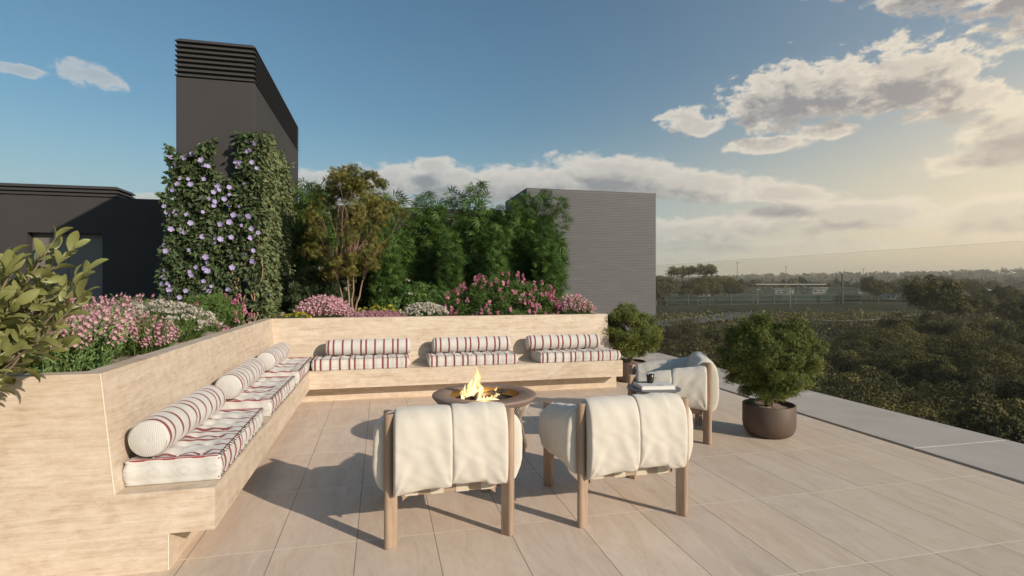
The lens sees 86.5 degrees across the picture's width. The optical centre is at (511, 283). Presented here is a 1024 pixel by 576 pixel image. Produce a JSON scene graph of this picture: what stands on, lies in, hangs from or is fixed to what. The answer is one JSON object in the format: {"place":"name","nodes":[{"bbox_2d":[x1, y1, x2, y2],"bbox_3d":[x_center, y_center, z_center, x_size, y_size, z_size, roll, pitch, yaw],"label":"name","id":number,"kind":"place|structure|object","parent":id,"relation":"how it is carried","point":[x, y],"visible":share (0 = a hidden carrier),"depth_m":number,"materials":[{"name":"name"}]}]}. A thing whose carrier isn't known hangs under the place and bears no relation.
{"place":"outdoors","nodes":[
{"label":"outdoors","id":0,"kind":"place"},
{"bbox_2d":[0,0,1023,277],"label":"sky","id":1,"kind":"structure","parent":0,"point":[790,137],"materials":[{"name":"blue"}]},
{"bbox_2d":[505,188,655,352],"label":"clad block","id":2,"kind":"structure","parent":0,"point":[611,236],"depth_m":11.08,"materials":[{"name":"grey metal"}]},
{"bbox_2d":[656,312,773,325],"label":"road","id":3,"kind":"structure","parent":0,"point":[716,319],"depth_m":174.86,"materials":[{"name":"asphalt"}]},
{"bbox_2d":[667,296,900,301],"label":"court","id":4,"kind":"object","parent":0,"point":[776,297],"visible":0.7,"depth_m":328.69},
{"bbox_2d":[656,273,1023,425],"bbox_3d":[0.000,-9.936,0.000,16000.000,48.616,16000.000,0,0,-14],"label":"terrain","id":5,"kind":"structure","parent":0,"point":[678,306],"depth_m":248.68,"materials":[{"name":"plant"}]},
{"bbox_2d":[656,278,676,304],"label":"broadleaf tree","id":6,"kind":"object","parent":5,"relation":"on","point":[664,286],"visible":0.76,"depth_m":268.01,"materials":[{"name":"green plant"}]},
{"bbox_2d":[665,265,696,281],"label":"umbrella pine","id":7,"kind":"object","parent":5,"relation":"on","point":[682,270],"visible":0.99,"depth_m":381.76,"materials":[{"name":"green plant"}]},
{"bbox_2d":[665,318,707,344],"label":"broadleaf tree","id":8,"kind":"object","parent":5,"relation":"on","point":[679,330],"visible":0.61,"depth_m":91.06,"materials":[{"name":"green plant"}]},
{"bbox_2d":[656,332,726,365],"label":"broadleaf tree","id":9,"kind":"object","parent":5,"relation":"on","point":[687,349],"visible":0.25,"depth_m":58.76,"materials":[{"name":"green plant"}]},
{"bbox_2d":[690,274,717,303],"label":"broadleaf tree","id":10,"kind":"object","parent":5,"relation":"on","point":[710,282],"visible":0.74,"depth_m":278.84,"materials":[{"name":"green plant"}]},
{"bbox_2d":[685,326,727,346],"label":"broadleaf tree","id":11,"kind":"object","parent":5,"relation":"on","point":[715,336],"visible":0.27,"depth_m":83.60,"materials":[{"name":"green plant"}]},
{"bbox_2d":[695,263,717,296],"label":"umbrella pine","id":12,"kind":"object","parent":5,"relation":"on","point":[711,269],"visible":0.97,"depth_m":374.07,"materials":[{"name":"green plant"}]},
{"bbox_2d":[667,294,860,304],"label":"sports fence","id":13,"kind":"object","parent":5,"relation":"on","point":[774,299],"visible":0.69,"depth_m":267.94,"materials":[{"name":"green"}]},
{"bbox_2d":[820,357,847,377],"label":"broadleaf tree","id":14,"kind":"object","parent":5,"relation":"on","point":[833,369],"visible":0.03,"depth_m":66.01,"materials":[{"name":"green plant"}]},
{"bbox_2d":[656,306,1019,421],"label":"scrub","id":15,"kind":"object","parent":5,"relation":"on","point":[832,317],"visible":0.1,"depth_m":167.88,"materials":[{"name":"plant"}]},
{"bbox_2d":[656,267,1023,294],"bbox_3d":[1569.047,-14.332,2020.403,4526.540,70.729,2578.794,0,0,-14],"label":"woodland","id":16,"kind":"object","parent":5,"relation":"on","point":[767,278],"visible":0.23,"depth_m":1281.14,"materials":[{"name":"plant"}]},
{"bbox_2d":[810,363,885,391],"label":"broadleaf tree","id":17,"kind":"object","parent":5,"relation":"on","point":[830,380],"visible":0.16,"depth_m":48.46,"materials":[{"name":"green plant"}]},
{"bbox_2d":[825,338,877,356],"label":"broadleaf tree","id":18,"kind":"object","parent":5,"relation":"on","point":[860,347],"visible":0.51,"depth_m":73.80,"materials":[{"name":"green plant"}]},
{"bbox_2d":[829,348,879,375],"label":"broadleaf tree","id":19,"kind":"object","parent":5,"relation":"on","point":[844,359],"visible":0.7,"depth_m":67.54,"materials":[{"name":"green plant"}]},
{"bbox_2d":[808,379,947,424],"bbox_3d":[22.776,10.475,35.504,8.252,8.295,9.382,0,0,-5],"label":"broadleaf tree","id":20,"kind":"object","parent":5,"relation":"on","point":[864,399],"visible":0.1,"depth_m":35.23,"materials":[{"name":"green plant"}]},
{"bbox_2d":[864,280,891,303],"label":"broadleaf tree","id":21,"kind":"object","parent":5,"relation":"on","point":[876,288],"visible":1,"depth_m":259.17,"materials":[{"name":"green plant"}]},
{"bbox_2d":[834,322,926,351],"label":"broadleaf tree","id":22,"kind":"object","parent":5,"relation":"on","point":[867,335],"visible":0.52,"depth_m":78.93,"materials":[{"name":"green plant"}]},
{"bbox_2d":[858,369,915,394],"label":"broadleaf tree","id":23,"kind":"object","parent":5,"relation":"on","point":[892,379],"visible":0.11,"depth_m":55.31,"materials":[{"name":"green plant"}]},
{"bbox_2d":[822,374,956,425],"bbox_3d":[26.599,10.432,39.134,8.700,7.692,7.651,0,0,-34],"label":"broadleaf tree","id":24,"kind":"object","parent":5,"relation":"on","point":[925,402],"visible":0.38,"depth_m":38.45,"materials":[{"name":"green plant"}]},
{"bbox_2d":[859,343,935,381],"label":"broadleaf tree","id":25,"kind":"object","parent":5,"relation":"on","point":[875,352],"visible":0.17,"depth_m":69.57,"materials":[{"name":"green plant"}]},
{"bbox_2d":[875,312,921,329],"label":"broadleaf tree","id":26,"kind":"object","parent":5,"relation":"on","point":[897,318],"visible":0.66,"depth_m":114.29,"materials":[{"name":"green plant"}]},
{"bbox_2d":[872,324,939,340],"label":"broadleaf tree","id":27,"kind":"object","parent":5,"relation":"on","point":[904,331],"visible":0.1,"depth_m":88.30,"materials":[{"name":"green plant"}]},
{"bbox_2d":[871,344,956,386],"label":"broadleaf tree","id":28,"kind":"object","parent":5,"relation":"on","point":[904,362],"visible":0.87,"depth_m":60.46,"materials":[{"name":"green plant"}]},
{"bbox_2d":[911,318,944,339],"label":"broadleaf tree","id":29,"kind":"object","parent":5,"relation":"on","point":[929,327],"visible":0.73,"depth_m":99.11,"materials":[{"name":"green plant"}]},
{"bbox_2d":[915,311,946,325],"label":"broadleaf tree","id":30,"kind":"object","parent":5,"relation":"on","point":[935,317],"visible":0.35,"depth_m":116.95,"materials":[{"name":"green plant"}]},
{"bbox_2d":[901,273,972,314],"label":"broadleaf tree","id":31,"kind":"object","parent":5,"relation":"on","point":[930,294],"visible":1,"depth_m":115.93,"materials":[{"name":"green plant"}]},
{"bbox_2d":[918,345,968,364],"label":"broadleaf tree","id":32,"kind":"object","parent":5,"relation":"on","point":[944,350],"visible":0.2,"depth_m":74.95,"materials":[{"name":"green plant"}]},
{"bbox_2d":[901,378,1002,427],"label":"broadleaf tree","id":33,"kind":"object","parent":5,"relation":"on","point":[953,392],"visible":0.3,"depth_m":40.97,"materials":[{"name":"green plant"}]},
{"bbox_2d":[917,364,998,394],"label":"broadleaf tree","id":34,"kind":"object","parent":5,"relation":"on","point":[948,374],"visible":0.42,"depth_m":52.16,"materials":[{"name":"green plant"}]},
{"bbox_2d":[937,296,983,317],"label":"broadleaf tree","id":35,"kind":"object","parent":5,"relation":"on","point":[975,304],"visible":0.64,"depth_m":125.96,"materials":[{"name":"green plant"}]},
{"bbox_2d":[923,326,1006,351],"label":"broadleaf tree","id":36,"kind":"object","parent":5,"relation":"on","point":[966,339],"visible":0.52,"depth_m":80.08,"materials":[{"name":"green plant"}]},
{"bbox_2d":[942,317,995,336],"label":"broadleaf tree","id":37,"kind":"object","parent":5,"relation":"on","point":[959,322],"visible":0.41,"depth_m":96.16,"materials":[{"name":"green plant"}]},
{"bbox_2d":[957,278,986,294],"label":"broadleaf tree","id":38,"kind":"object","parent":5,"relation":"on","point":[971,285],"visible":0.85,"depth_m":317.40,"materials":[{"name":"green plant"}]},
{"bbox_2d":[946,392,1023,443],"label":"broadleaf tree","id":39,"kind":"object","parent":5,"relation":"on","point":[992,419],"visible":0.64,"depth_m":29.81,"materials":[{"name":"green plant"}]},
{"bbox_2d":[970,292,1000,315],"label":"broadleaf tree","id":40,"kind":"object","parent":5,"relation":"on","point":[988,300],"visible":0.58,"depth_m":161.17,"materials":[{"name":"green plant"}]},
{"bbox_2d":[950,344,1023,386],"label":"broadleaf tree","id":41,"kind":"object","parent":5,"relation":"on","point":[994,365],"visible":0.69,"depth_m":54.74,"materials":[{"name":"green plant"}]},
{"bbox_2d":[969,335,1023,362],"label":"broadleaf tree","id":42,"kind":"object","parent":5,"relation":"on","point":[1005,346],"visible":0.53,"depth_m":69.74,"materials":[{"name":"green plant"}]},
{"bbox_2d":[983,321,1010,336],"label":"broadleaf tree","id":43,"kind":"object","parent":5,"relation":"on","point":[997,328],"visible":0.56,"depth_m":103.41,"materials":[{"name":"green plant"}]},
{"bbox_2d":[980,374,1023,412],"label":"broadleaf tree","id":44,"kind":"object","parent":5,"relation":"on","point":[1012,389],"visible":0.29,"depth_m":40.68,"materials":[{"name":"green plant"}]},
{"bbox_2d":[989,284,1021,302],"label":"broadleaf tree","id":45,"kind":"object","parent":5,"relation":"on","point":[998,291],"visible":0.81,"depth_m":211.76,"materials":[{"name":"green plant"}]},
{"bbox_2d":[991,295,1023,325],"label":"broadleaf tree","id":46,"kind":"object","parent":5,"relation":"on","point":[1012,307],"visible":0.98,"depth_m":128.49,"materials":[{"name":"green plant"}]},
{"bbox_3d":[-3.001,7.112,4.062,15.060,11.075,19.700,0,0,-13],"label":"apartment block","id":47,"kind":"object","parent":5,"relation":"on","visible":0},
{"bbox_2d":[0,183,513,309],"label":"rooftop block","id":48,"kind":"structure","parent":47,"relation":"on","point":[122,230],"depth_m":9.93,"materials":[{"name":"black"}]},
{"bbox_2d":[33,233,101,306],"bbox_3d":[-8.067,0.271,9.941,1.161,2.358,0.052,0,0,-13],"label":"door","id":49,"kind":"structure","parent":48,"relation":"in","point":[91,251],"depth_m":9.96,"materials":[{"name":"grey metal"}]},
{"bbox_2d":[121,358,1023,575],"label":"terrace floor","id":50,"kind":"structure","parent":47,"relation":"on","point":[812,497],"depth_m":3.40,"materials":[{"name":"tile"}]},
{"bbox_2d":[0,225,108,398],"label":"broadleaf plant","id":51,"kind":"object","parent":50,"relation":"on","point":[40,300],"visible":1,"depth_m":2.31,"materials":[{"name":"green plant"}]},
{"bbox_2d":[0,309,622,575],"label":"planter bench","id":52,"kind":"object","parent":50,"relation":"on","point":[71,504],"visible":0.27,"depth_m":2.79,"materials":[{"name":"stone"}]},
{"bbox_2d":[7,296,135,314],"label":"lavender plant","id":53,"kind":"object","parent":52,"relation":"on","point":[93,304],"visible":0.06,"depth_m":4.04,"materials":[{"name":"pink plant"}]},
{"bbox_2d":[10,305,136,372],"bbox_3d":[-2.669,0.324,3.155,0.890,0.394,0.891,0,0,-14],"label":"lavender plant","id":54,"kind":"object","parent":52,"relation":"on","point":[99,333],"visible":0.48,"depth_m":3.12,"materials":[{"name":"pink plant"}]},
{"bbox_2d":[88,292,169,314],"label":"lavender plant","id":55,"kind":"object","parent":52,"relation":"on","point":[132,300],"visible":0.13,"depth_m":5.52,"materials":[{"name":"pink plant"}]},
{"bbox_2d":[111,309,186,357],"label":"lavender plant","id":56,"kind":"object","parent":52,"relation":"on","point":[141,336],"visible":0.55,"depth_m":3.98,"materials":[{"name":"pink plant"}]},
{"bbox_2d":[109,299,223,341],"bbox_3d":[-3.202,0.331,4.870,1.049,0.383,1.275,0,0,-14],"label":"alyssum","id":57,"kind":"object","parent":52,"relation":"on","point":[190,315],"visible":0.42,"depth_m":4.88,"materials":[{"name":"white plant"}]},
{"bbox_2d":[122,407,263,486],"bbox_3d":[-1.911,0.975,3.403,0.466,0.143,1.164,0,0,-14],"label":"bench cushion","id":58,"kind":"object","parent":52,"relation":"on","point":[212,447],"visible":0.77,"depth_m":2.97,"materials":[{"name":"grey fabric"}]},
{"bbox_2d":[128,385,225,456],"bbox_3d":[-2.011,0.811,3.338,0.205,0.202,1.070,0,0,-13],"label":"bolster cushion","id":59,"kind":"object","parent":58,"relation":"on","point":[160,431],"visible":1,"depth_m":3.01,"materials":[{"name":"fabric"}]},
{"bbox_2d":[175,291,252,331],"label":"spirea bush","id":60,"kind":"object","parent":52,"relation":"on","point":[225,308],"visible":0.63,"depth_m":5.99,"materials":[{"name":"green plant"}]},
{"bbox_2d":[153,129,298,324],"bbox_3d":[-3.564,-0.736,8.181,1.288,2.628,3.420,0,0,6],"label":"climbing vine","id":61,"kind":"object","parent":52,"relation":"on","point":[271,167],"visible":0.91,"depth_m":6.84,"materials":[{"name":"green plant"}]},
{"bbox_2d":[175,38,298,323],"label":"stair tower","id":62,"kind":"structure","parent":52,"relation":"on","point":[224,91],"depth_m":6.95,"materials":[{"name":"black"}]},
{"bbox_2d":[220,375,294,415],"bbox_3d":[-2.245,0.975,4.793,0.466,0.143,1.164,0,0,-13],"label":"bench cushion","id":63,"kind":"object","parent":52,"relation":"on","point":[268,395],"visible":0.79,"depth_m":4.53,"materials":[{"name":"white fabric"}]},
{"bbox_2d":[215,358,264,399],"bbox_3d":[-2.349,0.811,4.748,0.205,0.202,1.070,0,0,-15],"label":"bolster cushion","id":64,"kind":"object","parent":63,"relation":"on","point":[237,380],"visible":0.94,"depth_m":4.39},
{"bbox_2d":[261,357,311,383],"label":"bench cushion","id":65,"kind":"object","parent":52,"relation":"on","point":[298,368],"visible":0.7,"depth_m":5.92,"materials":[{"name":"white fabric"}]},
{"bbox_2d":[256,342,289,370],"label":"bolster cushion","id":66,"kind":"object","parent":65,"relation":"on","point":[273,356],"visible":0.94,"depth_m":5.79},
{"bbox_2d":[284,177,338,298],"bbox_3d":[-3.485,-0.660,9.348,1.090,2.401,1.125,0,0,-14],"label":"bamboo","id":67,"kind":"object","parent":52,"relation":"on","point":[298,227],"visible":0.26,"depth_m":9.18,"materials":[{"name":"green"}]},
{"bbox_2d":[280,264,361,316],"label":"camellia bush","id":68,"kind":"object","parent":52,"relation":"on","point":[311,283],"visible":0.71,"depth_m":8.18,"materials":[{"name":"green plant"}]},
{"bbox_2d":[292,294,354,317],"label":"heather bush","id":69,"kind":"object","parent":52,"relation":"on","point":[324,306],"visible":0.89,"depth_m":7.43,"materials":[{"name":"pink plant"}]},
{"bbox_2d":[299,181,349,278],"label":"bamboo","id":70,"kind":"object","parent":52,"relation":"on","point":[333,239],"visible":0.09,"depth_m":9.68,"materials":[{"name":"green"}]},
{"bbox_2d":[297,163,410,313],"bbox_3d":[-2.360,-0.636,8.087,1.822,2.325,1.451,0,0,23],"label":"maple tree","id":71,"kind":"object","parent":52,"relation":"on","point":[356,184],"visible":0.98,"depth_m":7.84,"materials":[{"name":"green plant"}]},
{"bbox_2d":[337,198,370,310],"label":"bamboo","id":72,"kind":"object","parent":52,"relation":"on","point":[362,303],"visible":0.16,"depth_m":9.89,"materials":[{"name":"green"}]},
{"bbox_2d":[311,353,409,370],"bbox_3d":[-1.884,0.975,6.840,1.164,0.143,0.466,0,0,-14],"label":"bench cushion","id":73,"kind":"object","parent":52,"relation":"on","point":[346,362],"visible":0.91,"depth_m":6.65,"materials":[{"name":"white fabric"}]},
{"bbox_2d":[325,338,410,355],"bbox_3d":[-1.832,0.811,6.968,1.070,0.202,0.205,0,0,-13],"label":"bolster cushion","id":74,"kind":"object","parent":73,"relation":"on","point":[367,346],"visible":0.98,"depth_m":6.89,"materials":[{"name":"fabric"}]},
{"bbox_2d":[343,309,409,316],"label":"heather bush","id":75,"kind":"object","parent":52,"relation":"on","point":[382,313],"visible":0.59,"depth_m":7.45,"materials":[{"name":"pink plant"}]},
{"bbox_2d":[355,191,400,306],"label":"bamboo","id":76,"kind":"object","parent":52,"relation":"on","point":[366,291],"visible":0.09,"depth_m":9.72,"materials":[{"name":"green"}]},
{"bbox_2d":[367,221,406,302],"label":"bamboo","id":77,"kind":"object","parent":52,"relation":"on","point":[387,275],"visible":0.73,"depth_m":8.97,"materials":[{"name":"green"}]},
{"bbox_2d":[378,188,420,310],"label":"bamboo","id":78,"kind":"object","parent":52,"relation":"on","point":[398,238],"visible":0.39,"depth_m":9.58,"materials":[{"name":"green"}]},
{"bbox_2d":[369,279,455,314],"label":"camellia bush","id":79,"kind":"object","parent":52,"relation":"on","point":[418,291],"visible":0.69,"depth_m":8.81,"materials":[{"name":"green plant"}]},
{"bbox_2d":[399,189,444,282],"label":"bamboo","id":80,"kind":"object","parent":52,"relation":"on","point":[416,224],"visible":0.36,"depth_m":9.67,"materials":[{"name":"green"}]},
{"bbox_2d":[399,301,449,315],"bbox_3d":[-1.258,0.388,7.750,0.739,0.267,0.526,0,0,-14],"label":"alyssum","id":81,"kind":"object","parent":52,"relation":"on","point":[417,309],"visible":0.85,"depth_m":7.64,"materials":[{"name":"white plant"}]},
{"bbox_2d":[415,198,455,285],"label":"bamboo","id":82,"kind":"object","parent":52,"relation":"on","point":[431,256],"visible":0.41,"depth_m":9.59,"materials":[{"name":"green"}]},
{"bbox_2d":[434,229,466,305],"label":"bamboo","id":83,"kind":"object","parent":52,"relation":"on","point":[449,276],"visible":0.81,"depth_m":9.12,"materials":[{"name":"green"}]},
{"bbox_2d":[427,185,475,295],"bbox_3d":[-1.087,-0.598,9.893,1.092,2.404,1.043,0,0,34],"label":"bamboo","id":84,"kind":"object","parent":52,"relation":"on","point":[450,202],"visible":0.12,"depth_m":9.86,"materials":[{"name":"green"}]},
{"bbox_2d":[426,350,517,366],"bbox_3d":[-0.532,0.975,7.165,1.164,0.143,0.466,0,0,-13],"label":"bench cushion","id":85,"kind":"object","parent":52,"relation":"on","point":[439,359],"visible":0.94,"depth_m":6.98,"materials":[{"name":"white fabric"}]},
{"bbox_2d":[431,336,510,352],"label":"bolster cushion","id":86,"kind":"object","parent":85,"relation":"on","point":[469,344],"visible":1,"depth_m":7.20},
{"bbox_2d":[451,178,494,310],"bbox_3d":[-0.703,-0.663,9.909,1.083,2.554,1.124,0,0,16],"label":"bamboo","id":87,"kind":"object","parent":52,"relation":"on","point":[476,247],"visible":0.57,"depth_m":9.69,"materials":[{"name":"green"}]},
{"bbox_2d":[468,204,512,277],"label":"bamboo","id":88,"kind":"object","parent":52,"relation":"on","point":[490,221],"visible":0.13,"depth_m":9.84,"materials":[{"name":"green"}]},
{"bbox_2d":[474,221,514,307],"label":"bamboo","id":89,"kind":"object","parent":52,"relation":"on","point":[496,264],"visible":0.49,"depth_m":9.23,"materials":[{"name":"green"}]},
{"bbox_2d":[435,271,560,315],"bbox_3d":[-0.137,0.215,8.237,2.083,0.820,0.992,0,0,-14],"label":"spirea bush","id":90,"kind":"object","parent":52,"relation":"on","point":[529,300],"visible":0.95,"depth_m":8.05,"materials":[{"name":"pink plant"}]},
{"bbox_2d":[483,205,525,311],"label":"bamboo","id":91,"kind":"object","parent":52,"relation":"on","point":[507,254],"visible":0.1,"depth_m":9.72,"materials":[{"name":"green"}]},
{"bbox_2d":[498,193,535,302],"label":"bamboo","id":92,"kind":"object","parent":52,"relation":"on","point":[517,253],"visible":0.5,"depth_m":9.64,"materials":[{"name":"green"}]},
{"bbox_2d":[516,187,564,283],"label":"bamboo","id":93,"kind":"object","parent":52,"relation":"on","point":[534,211],"visible":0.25,"depth_m":9.72,"materials":[{"name":"green"}]},
{"bbox_2d":[522,220,568,308],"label":"bamboo","id":94,"kind":"object","parent":52,"relation":"on","point":[546,257],"visible":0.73,"depth_m":9.21,"materials":[{"name":"green"}]},
{"bbox_2d":[526,189,574,312],"bbox_3d":[0.662,-0.548,9.738,0.997,2.297,1.044,0,0,11],"label":"bamboo","id":95,"kind":"object","parent":52,"relation":"on","point":[563,248],"visible":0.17,"depth_m":9.67,"materials":[{"name":"green"}]},
{"bbox_2d":[551,294,596,313],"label":"flowering shrub","id":96,"kind":"object","parent":52,"relation":"on","point":[569,305],"visible":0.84,"depth_m":8.31,"materials":[{"name":"pink plant"}]},
{"bbox_2d":[530,347,620,362],"bbox_3d":[0.873,0.975,7.502,1.164,0.143,0.466,0,0,-14],"label":"bench cushion","id":97,"kind":"object","parent":52,"relation":"on","point":[574,355],"visible":0.93,"depth_m":7.32,"materials":[{"name":"white fabric"}]},
{"bbox_2d":[525,334,599,349],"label":"bolster cushion","id":98,"kind":"object","parent":97,"relation":"on","point":[543,342],"visible":0.99,"depth_m":7.49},
{"bbox_2d":[372,402,521,549],"bbox_3d":[-0.415,1.065,3.361,0.863,0.769,0.816,0,0,-14],"label":"lounge chair","id":99,"kind":"object","parent":50,"relation":"on","point":[436,449],"visible":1,"depth_m":2.99,"materials":[{"name":"fabric"}]},
{"bbox_2d":[432,384,535,452],"bbox_3d":[-0.244,1.208,4.821,0.922,0.476,0.922,0,0,-14],"label":"fire table","id":100,"kind":"object","parent":50,"relation":"on","point":[517,397],"visible":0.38,"depth_m":4.73,"materials":[{"name":"brown metal"}]},
{"bbox_2d":[467,366,483,399],"bbox_3d":[-0.323,0.886,4.820,0.163,0.319,0.157,0,0,-14],"label":"flame","id":101,"kind":"object","parent":100,"relation":"in","point":[473,387],"visible":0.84,"depth_m":4.79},
{"bbox_2d":[538,393,692,527],"bbox_3d":[0.674,1.065,3.622,0.863,0.769,0.816,0,0,-14],"label":"lounge chair","id":102,"kind":"object","parent":50,"relation":"on","point":[592,439],"visible":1,"depth_m":3.26,"materials":[{"name":"fabric"}]},
{"bbox_2d":[603,301,664,381],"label":"potted shrub","id":103,"kind":"object","parent":50,"relation":"on","point":[637,340],"visible":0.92,"depth_m":7.92,"materials":[{"name":"green plant"}]},
{"bbox_2d":[627,384,680,393],"bbox_3d":[1.227,1.176,4.717,0.458,0.548,0.458,0,0,-14],"label":"side table","id":104,"kind":"object","parent":50,"relation":"on","point":[631,387],"visible":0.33,"depth_m":4.59,"materials":[{"name":"grey stone"}]},
{"bbox_2d":[634,381,675,389],"bbox_3d":[1.235,0.884,4.719,0.297,0.035,0.216,0,0,-5],"label":"book","id":105,"kind":"object","parent":104,"relation":"on","point":[655,385],"visible":0.98,"depth_m":4.62,"materials":[{"name":"white paper"}]},
{"bbox_2d":[628,351,718,444],"bbox_3d":[1.550,1.065,5.311,0.816,0.769,0.863,0,0,13],"label":"lounge chair","id":106,"kind":"object","parent":50,"relation":"on","point":[693,376],"visible":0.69,"depth_m":4.92,"materials":[{"name":"fabric"}]},
{"bbox_2d":[715,312,831,438],"bbox_3d":[2.498,0.855,5.211,1.040,1.190,0.998,0,0,-33],"label":"potted shrub","id":107,"kind":"object","parent":50,"relation":"on","point":[773,371],"visible":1,"depth_m":5.03,"materials":[{"name":"green plant"}]},
{"bbox_2d":[621,353,1023,483],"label":"coping","id":108,"kind":"object","parent":47,"relation":"on","point":[997,456],"visible":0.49,"depth_m":5.25,"materials":[{"name":"concrete"}]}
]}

